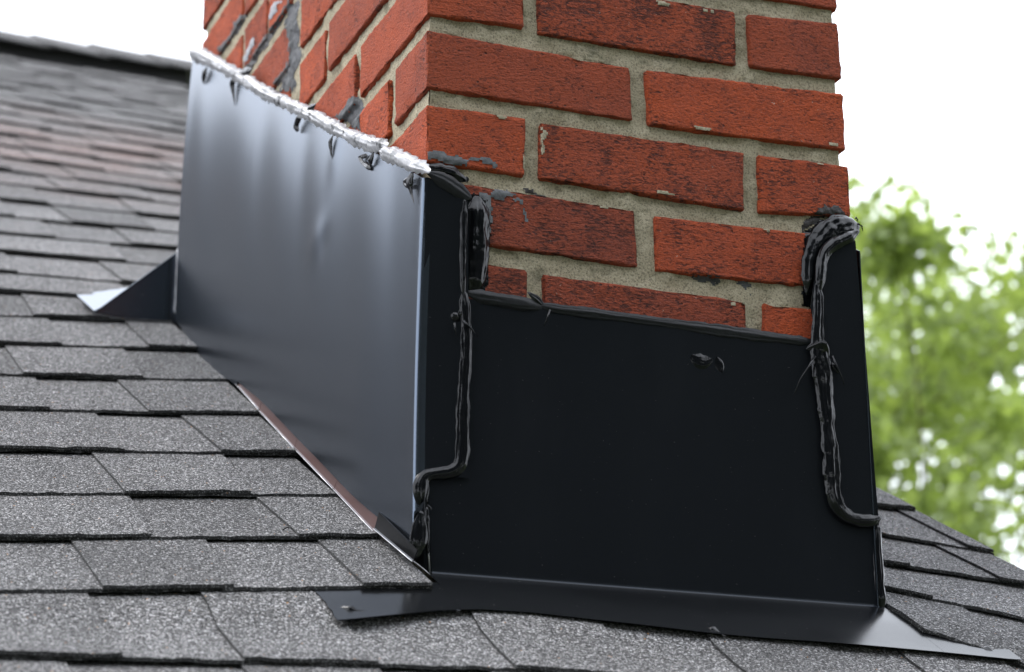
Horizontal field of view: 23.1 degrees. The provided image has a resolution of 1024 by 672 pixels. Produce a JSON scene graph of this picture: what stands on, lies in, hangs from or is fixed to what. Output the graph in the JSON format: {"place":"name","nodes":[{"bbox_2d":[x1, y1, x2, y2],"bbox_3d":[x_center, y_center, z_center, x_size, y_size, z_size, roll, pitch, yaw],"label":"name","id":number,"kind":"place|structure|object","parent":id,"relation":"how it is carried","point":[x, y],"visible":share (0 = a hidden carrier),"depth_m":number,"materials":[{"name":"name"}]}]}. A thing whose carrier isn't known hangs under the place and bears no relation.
{"place":"outdoors","nodes":[
{"label":"outdoors","id":0,"kind":"place"},
{"bbox_2d":[0,0,1023,568],"label":"sky","id":1,"kind":"structure","parent":0,"point":[933,90],"materials":[{"name":"white"}]},
{"label":"ground","id":2,"kind":"structure","parent":0,"visible":0},
{"bbox_2d":[0,29,1023,671],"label":"roof","id":3,"kind":"structure","parent":2,"relation":"on","point":[162,485],"depth_m":2.26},
{"bbox_2d":[202,0,849,582],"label":"chimney","id":4,"kind":"object","parent":3,"relation":"on","point":[670,158],"visible":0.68,"depth_m":2.30,"materials":[{"name":"brick"}]},
{"bbox_2d":[76,46,1021,660],"bbox_3d":[-0.066,-0.015,2.687,0.629,0.912,1.163,6,-19,-20],"label":"flashing","id":5,"kind":"object","parent":4,"relation":"attached to","point":[312,282],"visible":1,"depth_m":2.21,"materials":[{"name":"black metal"}]},
{"bbox_2d":[839,162,1023,566],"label":"maple tree","id":6,"kind":"object","parent":2,"relation":"on","point":[894,247],"visible":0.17,"depth_m":10.69,"materials":[{"name":"green plant"}]},
{"bbox_2d":[862,235,1023,569],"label":"maple tree","id":7,"kind":"object","parent":2,"relation":"on","point":[992,421],"visible":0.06,"depth_m":14.66,"materials":[{"name":"green plant"}]},
{"bbox_2d":[867,228,1023,566],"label":"maple tree","id":8,"kind":"object","parent":2,"relation":"on","point":[930,423],"visible":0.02,"depth_m":11.37,"materials":[{"name":"green plant"}]}
]}

